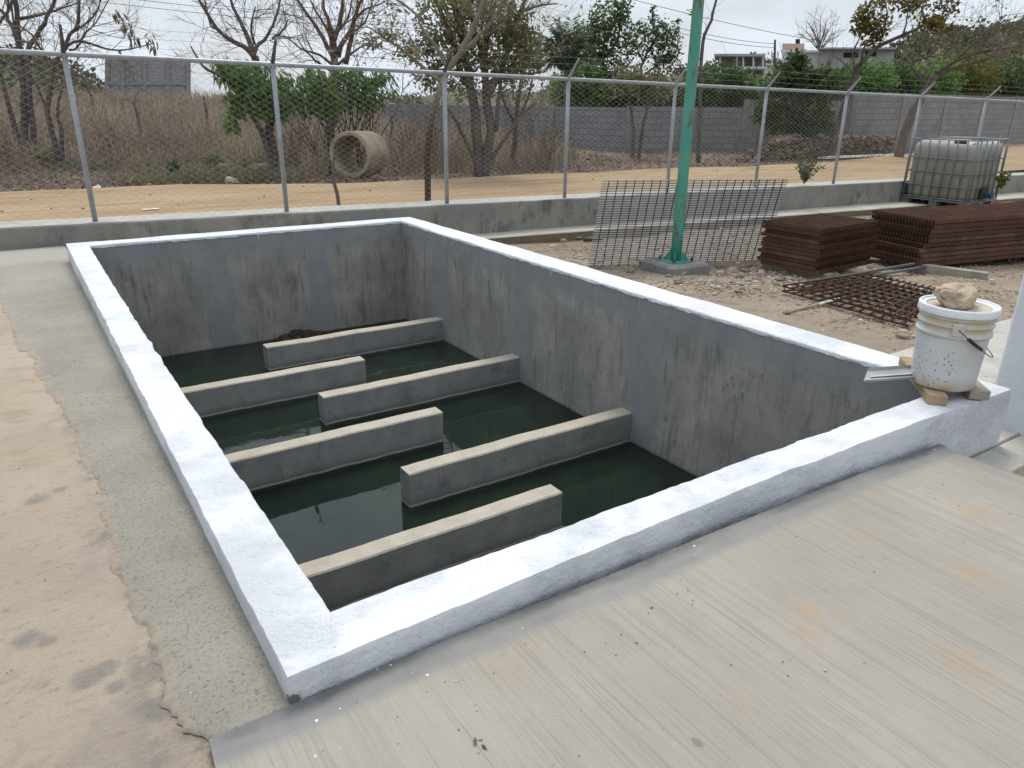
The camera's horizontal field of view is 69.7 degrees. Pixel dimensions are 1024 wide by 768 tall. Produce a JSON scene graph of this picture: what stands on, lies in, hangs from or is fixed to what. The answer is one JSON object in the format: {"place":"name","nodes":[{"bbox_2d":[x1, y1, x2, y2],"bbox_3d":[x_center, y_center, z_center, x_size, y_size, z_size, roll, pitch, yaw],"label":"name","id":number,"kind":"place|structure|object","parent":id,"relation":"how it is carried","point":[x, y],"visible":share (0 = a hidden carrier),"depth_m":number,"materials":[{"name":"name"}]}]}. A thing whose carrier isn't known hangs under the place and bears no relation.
{"place":"outdoors","nodes":[
{"label":"outdoors","id":0,"kind":"place"},
{"bbox_2d":[0,54,89,95],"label":"hill","id":1,"kind":"structure","parent":0,"point":[6,71],"depth_m":67.96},
{"bbox_2d":[0,39,104,96],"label":"hillside scrub","id":2,"kind":"object","parent":1,"relation":"on","point":[73,71],"visible":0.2,"depth_m":69.26,"materials":[{"name":"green plant"}]},
{"bbox_2d":[0,82,580,189],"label":"dry grass","id":3,"kind":"structure","parent":0,"point":[186,109],"depth_m":19.92,"materials":[{"name":"plant"}]},
{"bbox_2d":[372,92,580,105],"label":"field","id":4,"kind":"structure","parent":0,"point":[529,102],"depth_m":115.66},
{"bbox_2d":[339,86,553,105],"bbox_3d":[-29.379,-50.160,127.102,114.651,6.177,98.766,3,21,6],"label":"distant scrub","id":5,"kind":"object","parent":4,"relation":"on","point":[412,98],"visible":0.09,"depth_m":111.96,"materials":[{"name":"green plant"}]},
{"bbox_2d":[0,112,1023,767],"bbox_3d":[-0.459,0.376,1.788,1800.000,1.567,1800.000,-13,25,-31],"label":"ground","id":6,"kind":"structure","parent":0,"point":[78,656],"depth_m":2.21,"materials":[{"name":"soil"}]},
{"bbox_2d":[0,103,31,172],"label":"dry shrub","id":7,"kind":"object","parent":6,"relation":"on","point":[5,143],"visible":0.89,"depth_m":15.47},
{"bbox_2d":[0,0,113,155],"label":"bare tree","id":8,"kind":"object","parent":6,"relation":"on","point":[25,91],"visible":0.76,"depth_m":17.54,"materials":[{"name":"brown plant"}]},
{"bbox_2d":[0,0,168,168],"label":"bare tree","id":9,"kind":"object","parent":6,"relation":"on","point":[123,29],"visible":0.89,"depth_m":16.15,"materials":[{"name":"brown plant"}]},
{"bbox_2d":[55,100,147,158],"bbox_3d":[-10.460,-6.531,18.666,2.035,1.674,1.578,8,22,17],"label":"dry shrub","id":10,"kind":"object","parent":6,"relation":"on","point":[114,134],"visible":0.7,"depth_m":18.61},
{"bbox_2d":[104,59,190,98],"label":"block shed","id":11,"kind":"structure","parent":6,"relation":"on","point":[161,67],"depth_m":46.14,"materials":[{"name":"concrete"}]},
{"bbox_2d":[0,246,298,739],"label":"mortar apron","id":12,"kind":"object","parent":6,"relation":"on","point":[218,676],"visible":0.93,"depth_m":2.44,"materials":[{"name":"concrete"}]},
{"bbox_2d":[130,105,194,158],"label":"dry shrub","id":13,"kind":"object","parent":6,"relation":"on","point":[163,143],"visible":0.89,"depth_m":18.39,"materials":[{"name":"brown plant"}]},
{"bbox_2d":[44,154,305,184],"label":"dry grass","id":14,"kind":"structure","parent":6,"relation":"on","point":[235,174],"depth_m":14.24,"materials":[{"name":"brown plant"}]},
{"bbox_2d":[158,0,333,174],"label":"leafy tree","id":15,"kind":"object","parent":6,"relation":"on","point":[250,50],"visible":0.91,"depth_m":14.77,"materials":[{"name":"green plant"}]},
{"bbox_2d":[250,63,338,167],"bbox_3d":[-4.895,-6.137,16.859,2.359,2.353,2.203,-13,25,-31],"label":"dry shrub","id":16,"kind":"object","parent":6,"relation":"on","point":[290,137],"visible":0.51,"depth_m":17.06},
{"bbox_2d":[241,36,365,173],"bbox_3d":[-4.294,-5.662,15.227,2.615,2.581,2.126,-13,25,-31],"label":"green shrub","id":17,"kind":"object","parent":6,"relation":"on","point":[317,88],"visible":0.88,"depth_m":15.23,"materials":[{"name":"green plant"}]},
{"bbox_2d":[223,0,445,166],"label":"bare tree","id":18,"kind":"object","parent":6,"relation":"on","point":[332,45],"visible":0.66,"depth_m":16.27,"materials":[{"name":"brown plant"}]},
{"bbox_2d":[288,28,417,167],"bbox_3d":[-3.456,-6.103,15.956,2.904,2.905,2.505,16,26,35],"label":"green shrub","id":19,"kind":"object","parent":6,"relation":"on","point":[359,97],"visible":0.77,"depth_m":16.02,"materials":[{"name":"green plant"}]},
{"bbox_2d":[329,131,388,177],"bbox_3d":[-3.212,-4.849,15.507,0.937,0.958,0.986,6,22,13],"label":"concrete pipe","id":20,"kind":"object","parent":6,"relation":"on","point":[371,153],"visible":0.82,"depth_m":15.33,"materials":[{"name":"concrete"}]},
{"bbox_2d":[0,125,785,190],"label":"dead twigs","id":21,"kind":"object","parent":6,"relation":"on","point":[111,166],"visible":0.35,"depth_m":15.63,"materials":[{"name":"plant"}]},
{"bbox_2d":[0,148,824,190],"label":"leaf litter","id":22,"kind":"object","parent":6,"relation":"on","point":[314,180],"visible":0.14,"depth_m":15.71,"materials":[{"name":"plant"}]},
{"bbox_2d":[362,66,470,162],"bbox_3d":[-2.409,-6.223,17.208,2.422,2.313,2.505,-13,25,-31],"label":"dry shrub","id":23,"kind":"object","parent":6,"relation":"on","point":[410,125],"visible":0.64,"depth_m":17.18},
{"bbox_2d":[293,0,540,200],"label":"pale tree","id":24,"kind":"object","parent":6,"relation":"on","point":[465,46],"visible":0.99,"depth_m":10.03,"materials":[{"name":"brown plant"}]},
{"bbox_2d":[393,86,509,165],"bbox_3d":[-1.384,-6.275,17.664,2.787,2.106,2.382,-13,25,-31],"label":"dry shrub","id":25,"kind":"object","parent":6,"relation":"on","point":[436,135],"visible":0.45,"depth_m":17.49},
{"bbox_2d":[380,0,614,176],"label":"olive tree","id":26,"kind":"object","parent":6,"relation":"on","point":[460,13],"visible":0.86,"depth_m":14.78,"materials":[{"name":"green plant"}]},
{"bbox_2d":[381,104,630,151],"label":"block wall","id":27,"kind":"structure","parent":6,"relation":"on","point":[615,131],"depth_m":26.21,"materials":[{"name":"concrete"}]},
{"bbox_2d":[6,353,1010,764],"bbox_3d":[-1.602,0.239,3.042,6.608,0.081,3.098,12,24,27],"label":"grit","id":28,"kind":"object","parent":6,"relation":"on","point":[584,651],"visible":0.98,"depth_m":1.89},
{"bbox_2d":[0,172,1023,250],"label":"fence kerb","id":29,"kind":"structure","parent":6,"relation":"on","point":[487,215],"depth_m":9.48,"materials":[{"name":"concrete"}]},
{"bbox_2d":[0,19,1023,223],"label":"chain link fence","id":30,"kind":"object","parent":29,"relation":"on","point":[64,55],"visible":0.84,"depth_m":8.94,"materials":[{"name":"metal"}]},
{"bbox_2d":[489,11,546,167],"bbox_3d":[0.133,-6.849,17.306,1.837,3.589,1.240,-13,25,-31],"label":"tree","id":31,"kind":"object","parent":6,"relation":"on","point":[516,112],"visible":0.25,"depth_m":17.38,"materials":[{"name":"brown plant"}]},
{"bbox_2d":[66,217,1010,704],"bbox_3d":[-0.834,0.217,5.279,3.392,1.786,6.286,-13,25,-31],"label":"settling tank","id":32,"kind":"object","parent":6,"relation":"on","point":[740,415],"visible":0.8,"depth_m":4.68,"materials":[{"name":"white paint"}]},
{"bbox_2d":[161,319,697,564],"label":"water","id":33,"kind":"structure","parent":32,"relation":"in","point":[318,516],"depth_m":5.09,"materials":[{"name":"liquid"}]},
{"bbox_2d":[260,329,325,342],"bbox_3d":[-2.331,-0.472,7.620,0.895,0.140,0.219,-13,25,-31],"label":"sludge heap","id":34,"kind":"object","parent":33,"relation":"in","point":[297,334],"visible":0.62,"depth_m":7.64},
{"bbox_2d":[863,365,913,381],"bbox_3d":[1.715,-0.048,3.330,0.302,0.049,0.072,-2,21,-7],"label":"sheet metal spout","id":35,"kind":"object","parent":32,"relation":"on","point":[887,373],"visible":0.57,"depth_m":3.34,"materials":[{"name":"metal"}]},
{"bbox_2d":[898,356,947,405],"bbox_3d":[1.912,-0.022,3.432,0.078,0.046,0.543,6,21,13],"label":"wood block","id":36,"kind":"object","parent":32,"relation":"on","point":[933,396],"depth_m":3.22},
{"bbox_2d":[911,294,1001,391],"bbox_3d":[1.948,-0.179,3.256,0.324,0.370,0.326,-13,25,-31],"label":"plastic bucket","id":37,"kind":"object","parent":36,"relation":"on","point":[950,348],"visible":0.92,"depth_m":3.17,"materials":[{"name":"plastic"}]},
{"bbox_2d":[932,282,979,309],"bbox_3d":[1.934,-0.380,3.199,0.240,0.127,0.158,-13,25,-31],"label":"stone","id":38,"kind":"object","parent":37,"relation":"on","point":[956,296],"visible":0.95,"depth_m":3.14,"materials":[{"name":"stone"}]},
{"bbox_2d":[962,380,990,399],"bbox_3d":[2.091,0.007,3.362,0.085,0.045,0.251,4,21,10],"label":"wood block","id":39,"kind":"object","parent":32,"relation":"on","point":[979,391],"depth_m":3.25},
{"bbox_2d":[477,65,622,162],"bbox_3d":[0.702,-7.202,19.175,3.317,2.808,4.151,-13,25,-31],"label":"dry shrub","id":40,"kind":"object","parent":6,"relation":"on","point":[528,122],"visible":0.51,"depth_m":19.02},
{"bbox_2d":[524,72,577,167],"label":"dry shrub","id":41,"kind":"object","parent":6,"relation":"on","point":[553,141],"visible":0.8,"depth_m":17.68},
{"bbox_2d":[536,15,600,106],"bbox_3d":[2.448,-14.818,35.409,3.696,5.627,2.649,-13,25,-31],"label":"leafy tree","id":42,"kind":"object","parent":6,"relation":"on","point":[570,61],"visible":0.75,"depth_m":34.82,"materials":[{"name":"green plant"}]},
{"bbox_2d":[542,60,616,106],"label":"hedge bush","id":43,"kind":"object","parent":6,"relation":"on","point":[594,99],"visible":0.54,"depth_m":38.37,"materials":[{"name":"green plant"}]},
{"bbox_2d":[575,0,640,93],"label":"dense tree","id":44,"kind":"object","parent":6,"relation":"on","point":[618,17],"visible":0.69,"depth_m":39.00,"materials":[{"name":"green plant"}]},
{"bbox_2d":[209,444,1023,767],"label":"front slab","id":45,"kind":"structure","parent":6,"relation":"on","point":[935,678],"depth_m":1.83,"materials":[{"name":"concrete"}]},
{"bbox_2d":[598,59,650,106],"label":"hedge bush","id":46,"kind":"object","parent":6,"relation":"on","point":[620,101],"visible":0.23,"depth_m":39.98,"materials":[{"name":"green plant"}]},
{"bbox_2d":[603,58,656,157],"bbox_3d":[3.326,-7.930,21.224,1.353,2.813,1.302,-13,25,-31],"label":"slim tree","id":47,"kind":"object","parent":6,"relation":"on","point":[632,76],"visible":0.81,"depth_m":20.93,"materials":[{"name":"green plant"}]},
{"bbox_2d":[624,60,677,157],"bbox_3d":[3.705,-7.844,21.115,2.043,2.723,1.311,-8,23,-22],"label":"slim tree","id":48,"kind":"object","parent":6,"relation":"on","point":[645,95],"visible":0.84,"depth_m":20.95,"materials":[{"name":"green plant"}]},
{"bbox_2d":[626,5,683,103],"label":"round tree","id":49,"kind":"object","parent":6,"relation":"on","point":[668,56],"visible":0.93,"depth_m":40.74,"materials":[{"name":"green plant"}]},
{"bbox_2d":[633,66,696,106],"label":"hedge bush","id":50,"kind":"object","parent":6,"relation":"on","point":[680,92],"visible":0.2,"depth_m":41.64,"materials":[{"name":"green plant"}]},
{"bbox_2d":[641,256,709,275],"bbox_3d":[1.734,-1.139,7.866,0.530,0.365,0.530,-10,23,-25],"label":"concrete pedestal","id":51,"kind":"object","parent":6,"relation":"on","point":[655,265],"visible":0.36,"depth_m":7.65,"materials":[{"name":"concrete"}]},
{"bbox_2d":[656,0,703,263],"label":"green post","id":52,"kind":"object","parent":51,"relation":"on","point":[676,252],"visible":1,"depth_m":7.32,"materials":[{"name":"metal"}]},
{"bbox_2d":[625,106,746,152],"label":"block wall","id":53,"kind":"structure","parent":6,"relation":"on","point":[738,117],"depth_m":24.86,"materials":[{"name":"concrete"}]},
{"bbox_2d":[588,179,787,265],"bbox_3d":[1.986,-1.710,7.987,2.316,1.030,0.546,-6,22,-18],"label":"grating panel","id":54,"kind":"object","parent":6,"relation":"on","point":[747,250],"visible":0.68,"depth_m":7.95,"materials":[{"name":"grey metal"}]},
{"bbox_2d":[677,70,729,106],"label":"hedge bush","id":55,"kind":"object","parent":6,"relation":"on","point":[706,92],"visible":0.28,"depth_m":42.32,"materials":[{"name":"green plant"}]},
{"bbox_2d":[685,0,722,162],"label":"slim tree","id":56,"kind":"object","parent":6,"relation":"on","point":[698,148],"visible":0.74,"depth_m":19.74,"materials":[{"name":"brown plant"}]},
{"bbox_2d":[698,59,758,107],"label":"hedge bush","id":57,"kind":"object","parent":6,"relation":"on","point":[735,78],"visible":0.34,"depth_m":43.62,"materials":[{"name":"green plant"}]},
{"bbox_2d":[472,192,1023,243],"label":"kerb step","id":58,"kind":"object","parent":6,"relation":"on","point":[548,235],"visible":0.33,"depth_m":11.00,"materials":[{"name":"concrete"}]},
{"bbox_2d":[900,136,1009,206],"bbox_3d":[8.110,-3.863,13.387,1.070,1.194,1.414,-13,25,-31],"label":"ibc tote","id":59,"kind":"object","parent":58,"relation":"on","point":[948,170],"visible":0.99,"depth_m":13.07,"materials":[{"name":"plastic"}]},
{"bbox_2d":[728,65,771,107],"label":"hedge bush","id":60,"kind":"object","parent":6,"relation":"on","point":[759,81],"visible":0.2,"depth_m":43.52,"materials":[{"name":"green plant"}]},
{"bbox_2d":[761,264,832,277],"bbox_3d":[3.053,-1.214,7.901,0.110,0.085,0.800,-14,25,-33],"label":"timber sleeper","id":61,"kind":"object","parent":6,"relation":"on","point":[769,267],"visible":0.45,"depth_m":7.83,"materials":[{"name":"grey wood"}]},
{"bbox_2d":[760,259,874,274],"bbox_3d":[3.354,-1.341,8.062,1.083,0.036,0.701,-14,25,-34],"label":"steel grating","id":62,"kind":"object","parent":61,"relation":"on","point":[842,267],"visible":0.38,"depth_m":7.78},
{"bbox_2d":[757,256,869,270],"bbox_3d":[3.317,-1.389,8.071,1.083,0.036,0.701,-14,26,-34],"label":"steel grating","id":63,"kind":"object","parent":62,"relation":"on","point":[790,263],"visible":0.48,"depth_m":7.77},
{"bbox_2d":[761,251,875,266],"bbox_3d":[3.352,-1.423,8.043,1.083,0.036,0.701,-14,25,-33],"label":"steel grating","id":64,"kind":"object","parent":63,"relation":"on","point":[843,259],"visible":0.38,"depth_m":7.77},
{"bbox_2d":[758,248,871,261],"bbox_3d":[3.320,-1.472,8.051,1.083,0.036,0.701,-14,25,-34],"label":"steel grating","id":65,"kind":"object","parent":64,"relation":"on","point":[791,255],"visible":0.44,"depth_m":7.76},
{"bbox_2d":[762,244,875,257],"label":"steel grating","id":66,"kind":"object","parent":65,"relation":"on","point":[843,251],"visible":0.41,"depth_m":7.75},
{"bbox_2d":[761,240,875,253],"bbox_3d":[3.345,-1.549,8.019,1.083,0.036,0.701,-14,25,-34],"label":"steel grating","id":67,"kind":"object","parent":66,"relation":"on","point":[809,249],"visible":0.39,"depth_m":7.73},
{"bbox_2d":[762,236,877,249],"bbox_3d":[3.349,-1.580,7.982,1.083,0.036,0.701,-14,25,-33],"label":"steel grating","id":68,"kind":"object","parent":67,"relation":"on","point":[827,245],"visible":0.45,"depth_m":7.71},
{"bbox_2d":[761,231,875,244],"bbox_3d":[3.347,-1.642,8.028,1.083,0.036,0.701,-14,25,-33],"label":"steel grating","id":69,"kind":"object","parent":68,"relation":"on","point":[794,238],"visible":0.43,"depth_m":7.74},
{"bbox_2d":[765,228,879,240],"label":"steel grating","id":70,"kind":"object","parent":69,"relation":"on","point":[842,235],"visible":0.45,"depth_m":7.71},
{"bbox_2d":[762,224,877,236],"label":"steel grating","id":71,"kind":"object","parent":70,"relation":"on","point":[813,233],"visible":0.47,"depth_m":7.70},
{"bbox_2d":[763,213,877,232],"bbox_3d":[3.351,-1.756,7.973,1.083,0.036,0.701,-14,25,-34],"label":"steel grating","id":72,"kind":"object","parent":71,"relation":"on","point":[821,222],"visible":1,"depth_m":7.87,"materials":[{"name":"metal"}]},
{"bbox_2d":[742,99,857,151],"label":"block wall","id":73,"kind":"structure","parent":6,"relation":"on","point":[746,141],"depth_m":24.80,"materials":[{"name":"concrete"}]},
{"bbox_2d":[749,32,854,137],"bbox_3d":[8.223,-8.564,21.820,3.192,3.498,2.536,-13,25,-31],"label":"shrub","id":74,"kind":"object","parent":6,"relation":"on","point":[798,62],"visible":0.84,"depth_m":21.76,"materials":[{"name":"green plant"}]},
{"bbox_2d":[795,156,834,183],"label":"fence weed","id":75,"kind":"object","parent":6,"relation":"on","point":[804,175],"visible":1,"depth_m":12.41,"materials":[{"name":"green plant"}]},
{"bbox_2d":[735,134,896,162],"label":"dry stone wall","id":76,"kind":"structure","parent":6,"relation":"on","point":[817,147],"depth_m":22.31,"materials":[{"name":"stone"}]},
{"bbox_2d":[813,61,867,99],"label":"hedge bush","id":77,"kind":"object","parent":6,"relation":"on","point":[856,86],"visible":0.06,"depth_m":48.63,"materials":[{"name":"green plant"}]},
{"bbox_2d":[817,154,893,159],"bbox_3d":[10.993,-7.117,23.001,4.357,0.124,0.400,-12,24,-30],"label":"rubble edging","id":78,"kind":"object","parent":6,"relation":"on","point":[851,156],"visible":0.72,"depth_m":22.63,"materials":[{"name":"concrete"}]},
{"bbox_2d":[782,272,935,326],"bbox_3d":[3.287,-0.787,6.500,1.711,0.176,1.394,-13,25,-31],"label":"rebar mat","id":79,"kind":"object","parent":6,"relation":"on","point":[882,285],"visible":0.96,"depth_m":6.49,"materials":[{"name":"metal"}]},
{"bbox_2d":[803,262,916,283],"bbox_3d":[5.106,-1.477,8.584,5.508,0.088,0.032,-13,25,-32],"label":"steel bar","id":80,"kind":"object","parent":6,"relation":"on","point":[891,267],"visible":0.22,"depth_m":7.80,"materials":[{"name":"grey"}]},
{"bbox_2d":[842,55,901,92],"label":"hedge bush","id":81,"kind":"object","parent":6,"relation":"on","point":[870,72],"visible":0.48,"depth_m":49.35,"materials":[{"name":"green plant"}]},
{"bbox_2d":[823,0,964,155],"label":"brown leaved tree","id":82,"kind":"object","parent":6,"relation":"on","point":[867,23],"visible":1,"depth_m":21.10,"materials":[{"name":"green plant"}]},
{"bbox_2d":[866,55,940,93],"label":"hedge bush","id":83,"kind":"object","parent":6,"relation":"on","point":[906,88],"visible":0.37,"depth_m":51.71,"materials":[{"name":"green plant"}]},
{"bbox_2d":[848,91,1023,150],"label":"block wall","id":84,"kind":"structure","parent":6,"relation":"on","point":[902,105],"depth_m":27.95,"materials":[{"name":"concrete"}]},
{"bbox_2d":[903,51,968,94],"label":"hedge bush","id":85,"kind":"object","parent":6,"relation":"on","point":[946,77],"visible":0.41,"depth_m":52.62,"materials":[{"name":"green plant"}]},
{"bbox_2d":[913,264,988,279],"bbox_3d":[4.804,-1.227,8.061,0.716,0.100,0.100,18,27,38],"label":"timber sleeper","id":86,"kind":"object","parent":6,"relation":"on","point":[932,269],"visible":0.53,"depth_m":8.01,"materials":[{"name":"grey wood"}]},
{"bbox_2d":[871,253,1023,266],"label":"steel grating","id":87,"kind":"object","parent":86,"relation":"on","point":[903,261],"visible":0.33,"depth_m":8.48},
{"bbox_2d":[870,248,1023,262],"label":"steel grating","id":88,"kind":"object","parent":87,"relation":"on","point":[888,253],"visible":0.36,"depth_m":8.43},
{"bbox_2d":[876,244,1023,257],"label":"steel grating","id":89,"kind":"object","parent":88,"relation":"on","point":[958,252],"visible":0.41,"depth_m":8.43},
{"bbox_2d":[875,239,1023,252],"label":"steel grating","id":90,"kind":"object","parent":89,"relation":"on","point":[902,246],"visible":0.36,"depth_m":8.43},
{"bbox_2d":[873,233,1023,247],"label":"steel grating","id":91,"kind":"object","parent":90,"relation":"on","point":[900,240],"visible":0.32,"depth_m":8.44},
{"bbox_2d":[876,229,1023,242],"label":"steel grating","id":92,"kind":"object","parent":91,"relation":"on","point":[933,240],"visible":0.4,"depth_m":8.43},
{"bbox_2d":[876,224,1023,238],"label":"steel grating","id":93,"kind":"object","parent":92,"relation":"on","point":[940,235],"visible":0.28,"depth_m":8.41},
{"bbox_2d":[870,219,1023,233],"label":"steel grating","id":94,"kind":"object","parent":93,"relation":"on","point":[918,228],"visible":0.34,"depth_m":8.40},
{"bbox_2d":[871,214,1023,228],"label":"steel grating","id":95,"kind":"object","parent":94,"relation":"on","point":[949,225],"visible":0.42,"depth_m":8.39,"materials":[{"name":"metal"}]},
{"bbox_2d":[872,201,1023,223],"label":"steel grating","id":96,"kind":"object","parent":95,"relation":"on","point":[968,213],"visible":1,"depth_m":8.70,"materials":[{"name":"metal"}]},
{"bbox_2d":[890,318,1023,472],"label":"side slab","id":97,"kind":"structure","parent":6,"relation":"on","point":[1007,456],"depth_m":3.61,"materials":[{"name":"concrete"}]},
{"bbox_2d":[891,0,1023,156],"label":"spreading tree","id":98,"kind":"object","parent":6,"relation":"on","point":[928,83],"visible":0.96,"depth_m":21.43,"materials":[{"name":"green plant"}]},
{"bbox_2d":[937,45,1006,95],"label":"hedge bush","id":99,"kind":"object","parent":6,"relation":"on","point":[967,89],"visible":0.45,"depth_m":55.61,"materials":[{"name":"green plant"}]},
{"bbox_2d":[975,49,1023,96],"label":"hedge bush","id":100,"kind":"object","parent":6,"relation":"on","point":[1018,74],"visible":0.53,"depth_m":57.09,"materials":[{"name":"green plant"}]},
{"bbox_2d":[995,275,1023,434],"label":"column","id":101,"kind":"structure","parent":6,"relation":"on","point":[1010,374],"depth_m":3.58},
{"bbox_2d":[0,144,1023,221],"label":"dirt road","id":102,"kind":"structure","parent":0,"point":[268,198],"depth_m":12.73,"materials":[{"name":"soil"}]},
{"bbox_2d":[0,0,1023,98],"label":"sky","id":103,"kind":"structure","parent":0,"point":[776,16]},
{"bbox_2d":[533,217,1023,349],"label":"gravel","id":104,"kind":"structure","parent":0,"point":[903,333],"depth_m":7.48,"materials":[{"name":"gravel"}]},
{"bbox_2d":[667,33,1023,105],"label":"hill","id":105,"kind":"structure","parent":0,"point":[769,69],"depth_m":81.67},
{"bbox_2d":[714,54,764,74],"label":"unfinished building","id":106,"kind":"structure","parent":105,"relation":"on","point":[749,60],"depth_m":82.51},
{"bbox_2d":[765,39,819,73],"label":"white house","id":107,"kind":"structure","parent":105,"relation":"on","point":[813,55],"depth_m":77.31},
{"bbox_2d":[794,5,846,49],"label":"bare tree","id":108,"kind":"object","parent":105,"relation":"on","point":[819,38],"visible":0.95,"depth_m":80.50,"materials":[{"name":"grey plant"}]},
{"bbox_2d":[646,15,1023,106],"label":"hillside scrub","id":109,"kind":"object","parent":105,"relation":"on","point":[914,34],"visible":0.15,"depth_m":82.36,"materials":[{"name":"green plant"}]},
{"bbox_2d":[820,47,894,69],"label":"grey house","id":110,"kind":"structure","parent":105,"relation":"on","point":[882,52],"depth_m":74.04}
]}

